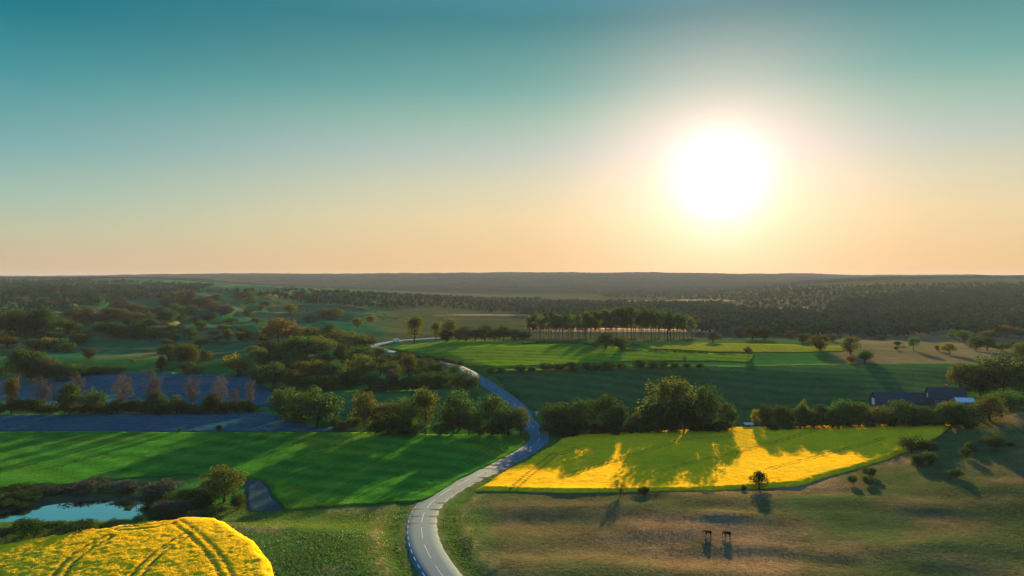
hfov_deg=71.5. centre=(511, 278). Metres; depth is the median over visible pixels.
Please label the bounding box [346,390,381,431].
broadleaf tree
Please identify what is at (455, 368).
broadleaf tree
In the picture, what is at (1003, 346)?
broadleaf tree
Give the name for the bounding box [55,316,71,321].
broadleaf tree
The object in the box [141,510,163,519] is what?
shrub
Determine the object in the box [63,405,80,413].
shrub
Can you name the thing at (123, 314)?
broadleaf tree
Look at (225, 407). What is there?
shrub
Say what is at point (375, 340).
broadleaf tree
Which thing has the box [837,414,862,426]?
shrub
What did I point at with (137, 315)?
broadleaf tree
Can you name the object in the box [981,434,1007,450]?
broadleaf tree
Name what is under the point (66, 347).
shrub
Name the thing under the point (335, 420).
shrub
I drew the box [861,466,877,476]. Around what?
shrub
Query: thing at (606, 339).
broadleaf tree
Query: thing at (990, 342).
broadleaf tree
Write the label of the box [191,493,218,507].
shrub
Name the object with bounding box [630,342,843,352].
green field
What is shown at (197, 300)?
broadleaf tree
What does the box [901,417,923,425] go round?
shrub
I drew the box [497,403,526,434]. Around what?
broadleaf tree
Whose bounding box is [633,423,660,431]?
shrub
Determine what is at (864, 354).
broadleaf tree
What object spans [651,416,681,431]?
shrub
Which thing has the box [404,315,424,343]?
tall tree
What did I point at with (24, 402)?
shrub
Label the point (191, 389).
thin tree
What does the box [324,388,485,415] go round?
meadow
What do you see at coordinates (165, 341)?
broadleaf tree
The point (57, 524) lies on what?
shrub
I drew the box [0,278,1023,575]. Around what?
ground
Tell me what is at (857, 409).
broadleaf tree
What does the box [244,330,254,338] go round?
broadleaf tree
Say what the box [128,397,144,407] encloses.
shrub
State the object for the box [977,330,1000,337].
broadleaf tree
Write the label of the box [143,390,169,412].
broadleaf tree
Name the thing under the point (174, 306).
broadleaf tree
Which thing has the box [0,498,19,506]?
shrub
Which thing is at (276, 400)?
broadleaf tree
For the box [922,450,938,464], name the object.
shrub
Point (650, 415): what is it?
bush
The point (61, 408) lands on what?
shrub
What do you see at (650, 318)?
poplar tree
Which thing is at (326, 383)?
broadleaf tree
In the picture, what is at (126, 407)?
shrub
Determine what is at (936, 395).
farmhouse
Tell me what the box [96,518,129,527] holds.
shrub
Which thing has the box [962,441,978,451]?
shrub
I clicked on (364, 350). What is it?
broadleaf tree
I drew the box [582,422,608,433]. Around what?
shrub
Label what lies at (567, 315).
poplar tree
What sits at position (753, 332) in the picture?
broadleaf tree
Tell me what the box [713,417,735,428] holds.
shrub
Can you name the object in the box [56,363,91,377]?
broadleaf tree
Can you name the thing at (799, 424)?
shrub
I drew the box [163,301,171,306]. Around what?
broadleaf tree
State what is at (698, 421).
shrub
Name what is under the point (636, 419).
broadleaf tree
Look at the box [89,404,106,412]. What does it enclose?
shrub
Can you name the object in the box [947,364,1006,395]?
broadleaf tree
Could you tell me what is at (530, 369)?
shrub
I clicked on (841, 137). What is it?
sky
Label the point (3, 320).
broadleaf tree
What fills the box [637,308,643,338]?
poplar tree
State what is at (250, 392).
thin tree
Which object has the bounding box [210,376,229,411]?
thin tree
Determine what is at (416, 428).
shrub
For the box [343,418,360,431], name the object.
shrub
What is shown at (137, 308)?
broadleaf tree
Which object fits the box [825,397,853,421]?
broadleaf tree
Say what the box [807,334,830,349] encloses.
broadleaf tree
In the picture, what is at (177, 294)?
broadleaf tree
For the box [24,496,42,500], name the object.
shrub
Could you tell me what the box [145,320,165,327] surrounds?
broadleaf tree
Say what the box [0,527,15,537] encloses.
shrub
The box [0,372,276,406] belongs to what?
ploughed field
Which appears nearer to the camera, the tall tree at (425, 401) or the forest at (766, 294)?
the tall tree at (425, 401)
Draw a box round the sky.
[0,0,1023,275]
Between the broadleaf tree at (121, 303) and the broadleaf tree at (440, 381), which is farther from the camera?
the broadleaf tree at (121, 303)
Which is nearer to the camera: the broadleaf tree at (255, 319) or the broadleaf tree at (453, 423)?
the broadleaf tree at (453, 423)
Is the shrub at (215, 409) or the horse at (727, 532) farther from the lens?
the shrub at (215, 409)
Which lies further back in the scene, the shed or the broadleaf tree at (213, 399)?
the broadleaf tree at (213, 399)
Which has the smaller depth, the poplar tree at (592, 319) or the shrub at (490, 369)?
the shrub at (490, 369)
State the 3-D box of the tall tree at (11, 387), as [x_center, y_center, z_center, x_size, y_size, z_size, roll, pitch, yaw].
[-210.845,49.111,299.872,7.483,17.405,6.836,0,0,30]
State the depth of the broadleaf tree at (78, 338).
523.78 m
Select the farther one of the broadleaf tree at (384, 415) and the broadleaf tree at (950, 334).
the broadleaf tree at (950, 334)
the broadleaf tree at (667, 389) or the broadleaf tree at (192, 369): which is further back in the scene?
the broadleaf tree at (192, 369)
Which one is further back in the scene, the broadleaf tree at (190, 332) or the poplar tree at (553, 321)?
the poplar tree at (553, 321)
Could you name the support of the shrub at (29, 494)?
on the ground at (934, 552)
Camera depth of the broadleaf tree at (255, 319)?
601.45 m
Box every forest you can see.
[0,272,1023,294]
[0,278,213,310]
[185,286,521,311]
[225,297,397,320]
[515,296,765,331]
[572,281,1023,306]
[738,283,1023,336]
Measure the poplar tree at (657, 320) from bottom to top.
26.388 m
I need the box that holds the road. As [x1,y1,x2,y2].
[367,338,548,575]
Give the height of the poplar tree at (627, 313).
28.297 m
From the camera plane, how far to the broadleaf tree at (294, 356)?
413.29 m
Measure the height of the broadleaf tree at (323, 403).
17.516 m
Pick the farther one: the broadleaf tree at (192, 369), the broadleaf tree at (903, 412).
the broadleaf tree at (192, 369)
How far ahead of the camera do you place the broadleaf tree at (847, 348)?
449.29 m
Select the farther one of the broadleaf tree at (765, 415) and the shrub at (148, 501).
the broadleaf tree at (765, 415)
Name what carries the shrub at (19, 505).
on the ground at (934, 552)
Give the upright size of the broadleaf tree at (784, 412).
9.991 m
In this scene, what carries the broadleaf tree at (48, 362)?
on the ground at (934, 552)
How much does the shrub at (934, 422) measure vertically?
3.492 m
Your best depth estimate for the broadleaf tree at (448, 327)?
539.52 m
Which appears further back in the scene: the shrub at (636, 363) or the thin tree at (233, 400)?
the shrub at (636, 363)
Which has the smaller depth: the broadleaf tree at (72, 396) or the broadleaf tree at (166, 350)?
the broadleaf tree at (72, 396)
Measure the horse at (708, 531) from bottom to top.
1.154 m
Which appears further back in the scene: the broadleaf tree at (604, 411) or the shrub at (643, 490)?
the broadleaf tree at (604, 411)
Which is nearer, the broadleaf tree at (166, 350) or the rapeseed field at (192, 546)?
the rapeseed field at (192, 546)
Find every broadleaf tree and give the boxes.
[0,309,23,318]
[0,311,23,336]
[0,312,9,334]
[0,334,18,346]
[0,337,10,344]
[0,367,8,376]
[1,346,30,381]
[5,312,37,336]
[16,349,50,380]
[20,308,51,335]
[26,357,60,379]
[31,306,58,334]
[40,300,57,305]
[40,360,74,379]
[43,318,63,331]
[43,331,66,338]
[51,381,83,413]
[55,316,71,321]
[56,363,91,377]
[59,320,79,332]
[60,306,85,319]
[62,321,83,332]
[67,333,90,343]
[76,330,94,337]
[77,364,97,374]
[78,386,108,413]
[80,347,98,358]
[83,312,97,320]
[85,308,97,312]
[90,322,106,331]
[90,365,119,372]
[95,314,109,320]
[97,321,123,331]
[100,307,119,319]
[105,324,127,336]
[105,367,129,372]
[111,297,127,308]
[111,308,128,312]
[114,310,130,317]
[121,317,132,324]
[125,312,147,320]
[128,304,143,311]
[139,318,158,327]
[141,325,167,338]
[143,312,157,318]
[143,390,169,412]
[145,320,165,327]
[151,307,161,312]
[152,310,178,321]
[152,343,175,360]
[160,339,176,345]
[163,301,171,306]
[163,324,179,331]
[163,331,179,339]
[166,342,197,364]
[167,394,185,412]
[168,303,182,309]
[171,291,187,305]
[173,308,188,314]
[174,313,188,321]
[178,343,201,361]
[178,360,195,372]
[179,327,199,339]
[180,289,197,301]
[180,298,192,303]
[181,365,204,372]
[183,304,199,313]
[191,298,203,305]
[192,316,202,322]
[193,337,210,347]
[194,320,207,329]
[196,464,247,502]
[197,350,213,360]
[199,314,210,319]
[203,302,221,312]
[203,392,220,411]
[205,312,218,320]
[207,331,219,335]
[208,334,223,340]
[211,294,221,300]
[216,324,230,331]
[217,305,235,314]
[221,317,237,323]
[221,352,254,375]
[222,329,232,342]
[232,291,251,298]
[233,326,250,332]
[236,331,246,340]
[242,310,253,316]
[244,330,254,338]
[246,345,257,352]
[246,363,269,386]
[248,346,268,363]
[251,316,261,324]
[254,352,278,366]
[256,291,267,296]
[256,304,266,310]
[256,333,269,340]
[257,317,297,341]
[257,340,281,355]
[257,360,291,389]
[258,301,269,306]
[266,385,303,420]
[270,360,299,371]
[278,335,317,354]
[280,369,303,391]
[280,390,314,422]
[281,350,309,366]
[284,302,298,315]
[284,326,304,338]
[290,360,313,379]
[292,291,313,298]
[293,376,316,391]
[293,384,344,425]
[298,326,325,337]
[298,335,321,355]
[301,376,323,390]
[302,315,316,323]
[305,336,339,356]
[307,359,327,376]
[310,351,336,365]
[314,374,340,389]
[316,308,331,318]
[320,328,345,345]
[321,323,337,335]
[322,360,346,379]
[326,308,345,319]
[330,339,353,350]
[332,341,347,361]
[334,371,361,387]
[336,355,356,370]
[341,329,373,349]
[343,353,377,376]
[344,344,376,360]
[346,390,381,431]
[350,317,363,328]
[355,374,385,389]
[357,334,377,347]
[369,399,401,432]
[370,346,387,357]
[370,356,390,375]
[374,378,401,390]
[378,353,395,361]
[380,361,402,376]
[386,368,399,386]
[389,359,404,372]
[389,395,421,432]
[393,352,406,360]
[395,376,422,389]
[398,353,420,377]
[412,358,431,374]
[416,372,442,388]
[419,358,436,366]
[428,362,445,373]
[431,373,451,387]
[437,389,477,430]
[438,317,459,340]
[438,409,468,434]
[445,365,463,373]
[448,368,480,394]
[453,325,476,340]
[453,330,464,340]
[458,410,481,433]
[467,328,484,340]
[471,392,514,434]
[476,324,495,340]
[489,328,502,340]
[495,325,510,340]
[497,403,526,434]
[509,329,523,340]
[517,329,530,340]
[537,401,577,434]
[549,406,582,434]
[570,397,596,433]
[587,392,628,432]
[592,332,616,348]
[610,403,629,428]
[613,336,630,349]
[629,411,650,423]
[634,374,708,422]
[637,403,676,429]
[665,395,699,429]
[692,383,724,429]
[705,331,722,342]
[714,401,738,429]
[730,326,743,336]
[742,325,761,339]
[744,346,752,354]
[750,408,759,423]
[755,326,773,339]
[757,403,775,425]
[770,404,795,424]
[784,330,796,337]
[787,405,807,422]
[796,334,808,342]
[805,404,833,423]
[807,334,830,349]
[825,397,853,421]
[828,335,837,340]
[839,336,861,353]
[843,401,870,422]
[854,349,873,362]
[863,405,888,425]
[876,334,887,339]
[881,399,921,424]
[897,434,926,453]
[907,337,919,350]
[909,405,938,424]
[914,439,939,451]
[930,406,960,424]
[936,400,960,424]
[938,342,958,353]
[945,330,957,339]
[945,363,977,387]
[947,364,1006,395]
[947,402,990,426]
[952,330,972,342]
[964,335,986,350]
[972,393,1011,420]
[973,349,1023,393]
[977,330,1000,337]
[979,335,996,350]
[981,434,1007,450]
[988,325,1019,336]
[989,389,1023,410]
[994,342,1012,349]
[1005,371,1023,394]
[1007,341,1023,347]
[1009,328,1023,338]
[1009,342,1023,364]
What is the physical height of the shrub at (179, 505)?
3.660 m
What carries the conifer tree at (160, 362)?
on the ground at (934, 552)
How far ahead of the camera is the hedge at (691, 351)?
439.83 m
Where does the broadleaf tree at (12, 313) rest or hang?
on the ground at (934, 552)
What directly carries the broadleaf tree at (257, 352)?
on the ground at (934, 552)
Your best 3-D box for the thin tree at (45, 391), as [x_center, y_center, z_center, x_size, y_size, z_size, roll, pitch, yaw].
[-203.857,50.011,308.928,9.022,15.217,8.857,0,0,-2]
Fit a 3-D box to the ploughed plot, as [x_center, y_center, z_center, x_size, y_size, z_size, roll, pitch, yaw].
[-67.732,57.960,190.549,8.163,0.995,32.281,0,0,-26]
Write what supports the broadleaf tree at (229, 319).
on the ground at (934, 552)
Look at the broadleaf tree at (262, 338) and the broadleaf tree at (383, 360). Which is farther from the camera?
the broadleaf tree at (262, 338)
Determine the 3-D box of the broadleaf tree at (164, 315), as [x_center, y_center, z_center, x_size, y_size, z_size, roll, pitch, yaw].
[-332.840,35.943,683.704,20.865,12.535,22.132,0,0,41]
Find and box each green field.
[390,340,754,367]
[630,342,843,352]
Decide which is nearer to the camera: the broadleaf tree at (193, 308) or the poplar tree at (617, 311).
the poplar tree at (617, 311)
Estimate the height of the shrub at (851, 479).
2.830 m
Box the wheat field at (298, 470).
[0,432,525,509]
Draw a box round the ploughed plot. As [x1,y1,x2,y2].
[244,481,282,511]
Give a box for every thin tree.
[30,377,52,400]
[67,372,84,393]
[109,372,134,412]
[140,367,162,396]
[183,372,201,403]
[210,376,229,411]
[228,388,240,409]
[244,379,255,409]
[614,480,627,494]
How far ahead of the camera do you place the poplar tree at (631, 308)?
607.23 m
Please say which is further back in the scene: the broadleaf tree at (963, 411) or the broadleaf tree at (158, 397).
the broadleaf tree at (158, 397)
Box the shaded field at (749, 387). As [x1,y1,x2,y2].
[491,363,972,414]
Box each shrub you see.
[0,401,9,413]
[0,481,35,493]
[0,491,24,500]
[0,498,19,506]
[0,517,57,536]
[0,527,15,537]
[5,488,44,499]
[7,502,31,508]
[8,398,24,413]
[13,397,38,413]
[20,338,41,349]
[21,481,61,490]
[23,398,48,413]
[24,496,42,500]
[28,484,59,492]
[31,408,54,413]
[34,337,53,349]
[41,404,60,413]
[41,489,65,495]
[43,520,73,532]
[44,338,68,350]
[51,482,77,490]
[54,518,99,534]
[57,404,71,413]
[57,475,118,493]
[58,342,76,352]
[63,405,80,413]
[76,405,90,413]
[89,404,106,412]
[91,483,117,491]
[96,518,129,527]
[100,404,119,413]
[108,479,149,492]
[109,398,123,412]
[119,399,137,411]
[123,502,133,506]
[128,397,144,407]
[128,515,149,522]
[132,402,149,412]
[135,478,186,498]
[136,494,165,507]
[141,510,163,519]
[144,400,167,413]
[152,401,172,412]
[152,500,174,513]
[157,509,188,519]
[159,404,177,412]
[166,499,193,511]
[167,487,199,500]
[181,510,205,517]
[182,499,202,511]
[183,403,197,413]
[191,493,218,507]
[192,487,218,497]
[193,406,210,413]
[197,504,231,514]
[199,397,209,411]
[207,401,222,413]
[217,399,233,412]
[228,402,241,411]
[229,491,246,508]
[238,399,250,411]
[244,403,259,411]
[327,416,341,425]
[328,420,350,429]
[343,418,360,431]
[361,422,387,434]
[365,315,377,323]
[382,418,412,434]
[405,422,428,434]
[427,422,455,435]
[437,330,453,341]
[467,423,493,435]
[484,367,495,372]
[487,422,508,435]
[496,367,506,372]
[513,363,527,371]
[527,366,535,371]
[537,362,553,370]
[539,421,565,434]
[550,362,566,370]
[560,427,583,434]
[563,361,579,370]
[582,362,593,369]
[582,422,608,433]
[592,363,601,369]
[594,424,626,434]
[601,360,617,369]
[618,362,627,369]
[620,423,640,432]
[630,359,646,368]
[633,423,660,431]
[636,422,657,431]
[638,486,648,493]
[647,361,659,368]
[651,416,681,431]
[659,360,669,368]
[671,362,679,367]
[679,415,705,430]
[688,414,709,429]
[705,421,730,430]
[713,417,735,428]
[760,420,794,429]
[777,418,806,428]
[801,409,824,427]
[814,415,846,427]
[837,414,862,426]
[845,356,855,362]
[846,475,857,483]
[855,417,880,426]
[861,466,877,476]
[861,476,875,484]
[877,412,898,425]
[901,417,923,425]
[908,453,925,465]
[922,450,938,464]
[926,420,945,425]
[941,416,964,426]
[945,467,966,477]
[957,447,971,457]
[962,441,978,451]
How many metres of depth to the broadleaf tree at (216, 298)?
1081.47 m
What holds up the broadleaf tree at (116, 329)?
on the ground at (934, 552)
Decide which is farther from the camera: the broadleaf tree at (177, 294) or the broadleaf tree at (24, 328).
the broadleaf tree at (177, 294)
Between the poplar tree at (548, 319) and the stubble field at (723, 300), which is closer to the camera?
the poplar tree at (548, 319)
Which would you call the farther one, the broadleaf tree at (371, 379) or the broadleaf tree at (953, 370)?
the broadleaf tree at (371, 379)
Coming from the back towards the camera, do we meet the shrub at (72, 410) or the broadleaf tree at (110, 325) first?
the broadleaf tree at (110, 325)
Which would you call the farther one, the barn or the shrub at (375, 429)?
the barn
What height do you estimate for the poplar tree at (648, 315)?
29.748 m
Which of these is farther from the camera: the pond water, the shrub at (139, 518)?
the pond water
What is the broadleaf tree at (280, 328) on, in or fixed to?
on the ground at (934, 552)
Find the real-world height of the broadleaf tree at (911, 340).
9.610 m
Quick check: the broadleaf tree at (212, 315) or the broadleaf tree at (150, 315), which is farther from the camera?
the broadleaf tree at (150, 315)
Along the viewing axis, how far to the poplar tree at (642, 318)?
577.14 m
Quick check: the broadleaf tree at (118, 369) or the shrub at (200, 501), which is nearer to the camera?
the shrub at (200, 501)
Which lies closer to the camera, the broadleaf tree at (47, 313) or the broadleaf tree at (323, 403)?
the broadleaf tree at (323, 403)
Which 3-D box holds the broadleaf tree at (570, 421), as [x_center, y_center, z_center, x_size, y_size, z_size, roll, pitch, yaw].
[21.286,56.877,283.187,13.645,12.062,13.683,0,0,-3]
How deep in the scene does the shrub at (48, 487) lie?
192.78 m
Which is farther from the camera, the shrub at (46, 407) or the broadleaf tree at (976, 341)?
the broadleaf tree at (976, 341)
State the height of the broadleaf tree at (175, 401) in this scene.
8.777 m
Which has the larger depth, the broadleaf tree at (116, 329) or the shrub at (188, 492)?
the broadleaf tree at (116, 329)
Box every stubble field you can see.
[431,314,526,316]
[525,328,713,332]
[618,299,734,301]
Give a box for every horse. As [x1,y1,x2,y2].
[702,530,711,535]
[722,531,730,536]
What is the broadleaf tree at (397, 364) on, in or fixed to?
on the ground at (934, 552)
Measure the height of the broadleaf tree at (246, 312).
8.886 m
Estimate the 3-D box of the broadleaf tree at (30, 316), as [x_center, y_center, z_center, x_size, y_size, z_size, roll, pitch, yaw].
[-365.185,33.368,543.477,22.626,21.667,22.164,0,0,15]
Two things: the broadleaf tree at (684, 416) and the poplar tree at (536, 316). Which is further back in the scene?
the poplar tree at (536, 316)
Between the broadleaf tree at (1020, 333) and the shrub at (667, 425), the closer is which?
the shrub at (667, 425)
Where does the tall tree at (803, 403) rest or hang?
on the ground at (934, 552)
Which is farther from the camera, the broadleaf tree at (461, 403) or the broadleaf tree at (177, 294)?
the broadleaf tree at (177, 294)
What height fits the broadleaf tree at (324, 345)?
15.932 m
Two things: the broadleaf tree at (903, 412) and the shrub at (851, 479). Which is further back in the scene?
the broadleaf tree at (903, 412)
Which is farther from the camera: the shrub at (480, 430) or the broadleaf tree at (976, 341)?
the broadleaf tree at (976, 341)
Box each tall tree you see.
[1,375,19,413]
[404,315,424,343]
[411,386,441,433]
[429,321,440,340]
[515,407,530,434]
[797,399,808,413]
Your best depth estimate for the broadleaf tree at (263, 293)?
1176.70 m
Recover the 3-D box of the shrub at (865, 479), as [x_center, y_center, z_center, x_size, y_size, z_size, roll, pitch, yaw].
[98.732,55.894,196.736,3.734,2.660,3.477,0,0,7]
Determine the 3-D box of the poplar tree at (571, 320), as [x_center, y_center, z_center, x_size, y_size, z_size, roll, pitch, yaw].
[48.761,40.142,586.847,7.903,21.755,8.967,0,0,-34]
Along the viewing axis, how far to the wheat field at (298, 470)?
230.86 m
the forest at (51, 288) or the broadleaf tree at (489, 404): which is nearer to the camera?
the broadleaf tree at (489, 404)
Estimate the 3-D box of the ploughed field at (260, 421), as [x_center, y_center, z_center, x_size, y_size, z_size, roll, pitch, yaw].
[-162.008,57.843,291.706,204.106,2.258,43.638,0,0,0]
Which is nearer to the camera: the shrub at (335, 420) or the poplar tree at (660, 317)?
the shrub at (335, 420)
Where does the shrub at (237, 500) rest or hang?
on the ground at (934, 552)
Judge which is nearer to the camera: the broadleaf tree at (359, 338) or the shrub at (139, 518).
the shrub at (139, 518)
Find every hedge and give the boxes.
[522,340,597,346]
[627,349,754,353]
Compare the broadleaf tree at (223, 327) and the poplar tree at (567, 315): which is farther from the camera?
the poplar tree at (567, 315)
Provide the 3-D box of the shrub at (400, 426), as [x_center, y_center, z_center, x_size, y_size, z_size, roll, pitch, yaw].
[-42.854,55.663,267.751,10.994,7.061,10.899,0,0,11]
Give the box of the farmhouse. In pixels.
[924,385,967,404]
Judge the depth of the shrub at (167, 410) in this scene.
302.72 m
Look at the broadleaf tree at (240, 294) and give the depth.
1286.63 m
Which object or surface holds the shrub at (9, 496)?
on the ground at (934, 552)
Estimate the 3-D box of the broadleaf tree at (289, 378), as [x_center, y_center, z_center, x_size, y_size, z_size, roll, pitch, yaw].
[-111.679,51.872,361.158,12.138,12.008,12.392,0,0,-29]
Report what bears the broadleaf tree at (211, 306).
on the ground at (934, 552)
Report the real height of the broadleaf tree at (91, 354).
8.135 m
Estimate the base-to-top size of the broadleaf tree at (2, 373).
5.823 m
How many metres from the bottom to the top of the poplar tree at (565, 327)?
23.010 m
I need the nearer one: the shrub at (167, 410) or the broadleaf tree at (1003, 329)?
the shrub at (167, 410)
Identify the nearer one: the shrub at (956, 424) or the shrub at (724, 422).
the shrub at (956, 424)
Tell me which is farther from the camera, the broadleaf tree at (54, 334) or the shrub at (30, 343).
the broadleaf tree at (54, 334)
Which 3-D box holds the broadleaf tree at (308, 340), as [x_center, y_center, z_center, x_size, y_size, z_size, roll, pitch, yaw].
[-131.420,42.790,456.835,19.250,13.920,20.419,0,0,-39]
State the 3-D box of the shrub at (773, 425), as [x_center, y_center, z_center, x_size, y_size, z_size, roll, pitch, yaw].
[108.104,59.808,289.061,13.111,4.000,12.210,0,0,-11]
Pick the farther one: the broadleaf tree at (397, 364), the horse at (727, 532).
the broadleaf tree at (397, 364)
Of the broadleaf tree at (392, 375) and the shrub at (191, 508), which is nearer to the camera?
the shrub at (191, 508)
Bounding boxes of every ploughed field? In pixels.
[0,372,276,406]
[0,411,355,431]
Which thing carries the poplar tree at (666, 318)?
on the ground at (934, 552)
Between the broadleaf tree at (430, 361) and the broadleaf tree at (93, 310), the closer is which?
the broadleaf tree at (430, 361)
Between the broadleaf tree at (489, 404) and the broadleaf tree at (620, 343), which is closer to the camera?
the broadleaf tree at (489, 404)
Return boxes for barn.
[869,391,928,408]
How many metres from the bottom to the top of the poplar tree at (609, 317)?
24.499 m
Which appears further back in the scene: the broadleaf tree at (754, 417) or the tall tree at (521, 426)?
the broadleaf tree at (754, 417)
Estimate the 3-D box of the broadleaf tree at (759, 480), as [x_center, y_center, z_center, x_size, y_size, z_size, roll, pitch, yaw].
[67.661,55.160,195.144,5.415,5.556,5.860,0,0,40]
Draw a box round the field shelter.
[743,422,753,426]
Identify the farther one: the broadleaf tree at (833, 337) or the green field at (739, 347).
the broadleaf tree at (833, 337)
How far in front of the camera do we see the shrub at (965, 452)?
219.59 m
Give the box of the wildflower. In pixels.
[145,513,453,572]
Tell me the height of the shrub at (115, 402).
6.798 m
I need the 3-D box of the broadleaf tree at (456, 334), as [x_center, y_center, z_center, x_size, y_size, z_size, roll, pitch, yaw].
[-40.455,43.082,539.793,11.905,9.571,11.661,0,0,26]
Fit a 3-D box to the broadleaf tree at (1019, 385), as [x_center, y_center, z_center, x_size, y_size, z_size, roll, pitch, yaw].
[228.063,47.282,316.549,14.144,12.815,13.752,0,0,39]
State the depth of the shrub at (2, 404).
299.47 m
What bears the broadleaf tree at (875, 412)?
on the ground at (934, 552)
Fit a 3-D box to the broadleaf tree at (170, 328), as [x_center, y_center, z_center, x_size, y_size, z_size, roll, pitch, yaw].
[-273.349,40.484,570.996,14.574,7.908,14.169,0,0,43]
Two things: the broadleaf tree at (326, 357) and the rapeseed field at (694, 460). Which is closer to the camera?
the rapeseed field at (694, 460)
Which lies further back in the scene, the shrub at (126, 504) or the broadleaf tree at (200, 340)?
the broadleaf tree at (200, 340)
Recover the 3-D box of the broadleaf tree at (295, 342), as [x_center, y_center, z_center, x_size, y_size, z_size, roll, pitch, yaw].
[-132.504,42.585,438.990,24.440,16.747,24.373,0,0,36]
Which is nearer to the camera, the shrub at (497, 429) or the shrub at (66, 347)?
the shrub at (497, 429)
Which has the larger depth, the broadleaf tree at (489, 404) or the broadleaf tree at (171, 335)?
the broadleaf tree at (171, 335)
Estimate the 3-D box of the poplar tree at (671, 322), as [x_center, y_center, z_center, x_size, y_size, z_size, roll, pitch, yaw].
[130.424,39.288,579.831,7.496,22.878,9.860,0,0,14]
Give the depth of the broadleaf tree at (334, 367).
379.49 m
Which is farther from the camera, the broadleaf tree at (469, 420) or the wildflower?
the broadleaf tree at (469, 420)
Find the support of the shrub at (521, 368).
on the ground at (934, 552)
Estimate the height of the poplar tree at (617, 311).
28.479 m
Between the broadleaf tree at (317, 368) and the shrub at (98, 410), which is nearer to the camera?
the shrub at (98, 410)
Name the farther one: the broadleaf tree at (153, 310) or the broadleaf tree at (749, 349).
the broadleaf tree at (153, 310)
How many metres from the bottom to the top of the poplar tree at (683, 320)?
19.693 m
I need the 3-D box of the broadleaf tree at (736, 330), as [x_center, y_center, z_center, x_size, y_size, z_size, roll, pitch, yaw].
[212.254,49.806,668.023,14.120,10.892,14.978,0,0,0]
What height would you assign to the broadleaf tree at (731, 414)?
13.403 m
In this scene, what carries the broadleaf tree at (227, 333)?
on the ground at (934, 552)
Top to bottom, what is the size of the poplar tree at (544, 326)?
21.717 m
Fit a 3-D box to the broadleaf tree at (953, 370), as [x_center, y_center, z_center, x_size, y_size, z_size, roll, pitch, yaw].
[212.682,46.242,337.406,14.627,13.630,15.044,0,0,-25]
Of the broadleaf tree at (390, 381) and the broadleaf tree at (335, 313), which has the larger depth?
the broadleaf tree at (335, 313)
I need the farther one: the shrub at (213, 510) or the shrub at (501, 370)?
the shrub at (501, 370)
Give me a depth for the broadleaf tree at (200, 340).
510.69 m
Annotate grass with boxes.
[123,501,479,575]
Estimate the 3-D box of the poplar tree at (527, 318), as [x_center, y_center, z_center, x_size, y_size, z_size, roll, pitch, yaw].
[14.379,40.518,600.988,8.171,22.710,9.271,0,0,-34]
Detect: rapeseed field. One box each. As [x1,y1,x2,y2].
[0,517,273,575]
[475,424,949,492]
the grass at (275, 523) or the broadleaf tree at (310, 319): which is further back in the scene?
the broadleaf tree at (310, 319)
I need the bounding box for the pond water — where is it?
[0,501,163,521]
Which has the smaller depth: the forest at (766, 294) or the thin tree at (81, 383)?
the thin tree at (81, 383)
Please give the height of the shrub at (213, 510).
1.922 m
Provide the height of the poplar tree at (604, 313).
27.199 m
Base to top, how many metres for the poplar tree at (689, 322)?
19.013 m
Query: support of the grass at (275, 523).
on the ground at (934, 552)
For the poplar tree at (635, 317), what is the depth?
591.18 m
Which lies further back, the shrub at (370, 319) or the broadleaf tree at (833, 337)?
the shrub at (370, 319)
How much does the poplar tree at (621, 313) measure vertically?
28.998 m
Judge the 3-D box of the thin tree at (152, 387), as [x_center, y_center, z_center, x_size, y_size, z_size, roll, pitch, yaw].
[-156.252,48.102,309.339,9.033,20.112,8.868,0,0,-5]
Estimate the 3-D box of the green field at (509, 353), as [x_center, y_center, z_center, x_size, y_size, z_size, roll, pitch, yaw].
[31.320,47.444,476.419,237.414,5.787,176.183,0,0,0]
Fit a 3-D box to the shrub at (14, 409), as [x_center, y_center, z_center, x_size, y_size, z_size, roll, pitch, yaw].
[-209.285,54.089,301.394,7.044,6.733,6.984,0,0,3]
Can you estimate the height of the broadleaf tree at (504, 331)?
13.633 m
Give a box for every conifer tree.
[155,355,169,370]
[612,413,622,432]
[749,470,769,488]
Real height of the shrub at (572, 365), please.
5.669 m
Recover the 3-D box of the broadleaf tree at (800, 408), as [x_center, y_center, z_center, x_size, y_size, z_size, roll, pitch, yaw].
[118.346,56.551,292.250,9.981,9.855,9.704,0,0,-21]
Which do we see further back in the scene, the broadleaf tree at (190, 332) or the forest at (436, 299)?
the forest at (436, 299)
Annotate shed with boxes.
[952,397,974,405]
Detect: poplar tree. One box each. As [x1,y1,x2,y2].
[525,316,533,338]
[527,314,535,332]
[534,311,540,329]
[535,318,544,339]
[541,315,546,338]
[544,315,553,339]
[547,311,555,329]
[550,310,559,338]
[552,314,560,332]
[554,314,564,332]
[558,315,567,338]
[563,311,570,338]
[565,314,574,336]
[565,316,574,339]
[574,315,584,338]
[578,313,591,339]
[583,310,593,330]
[588,309,594,338]
[590,310,600,331]
[594,313,605,330]
[601,308,609,327]
[605,315,611,333]
[609,309,619,331]
[614,306,620,336]
[616,307,625,326]
[622,311,631,331]
[627,305,637,338]
[631,309,639,331]
[637,306,646,339]
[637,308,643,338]
[642,306,650,338]
[646,308,654,339]
[653,312,663,339]
[654,309,664,338]
[661,309,666,338]
[664,315,671,339]
[667,314,676,332]
[668,317,679,332]
[676,312,684,338]
[679,318,686,338]
[684,318,693,333]
[688,317,696,339]
[692,315,699,336]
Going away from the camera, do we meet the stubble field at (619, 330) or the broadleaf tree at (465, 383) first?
the broadleaf tree at (465, 383)
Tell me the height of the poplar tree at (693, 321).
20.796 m
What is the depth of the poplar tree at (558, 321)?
594.86 m
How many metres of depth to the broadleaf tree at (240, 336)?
536.83 m

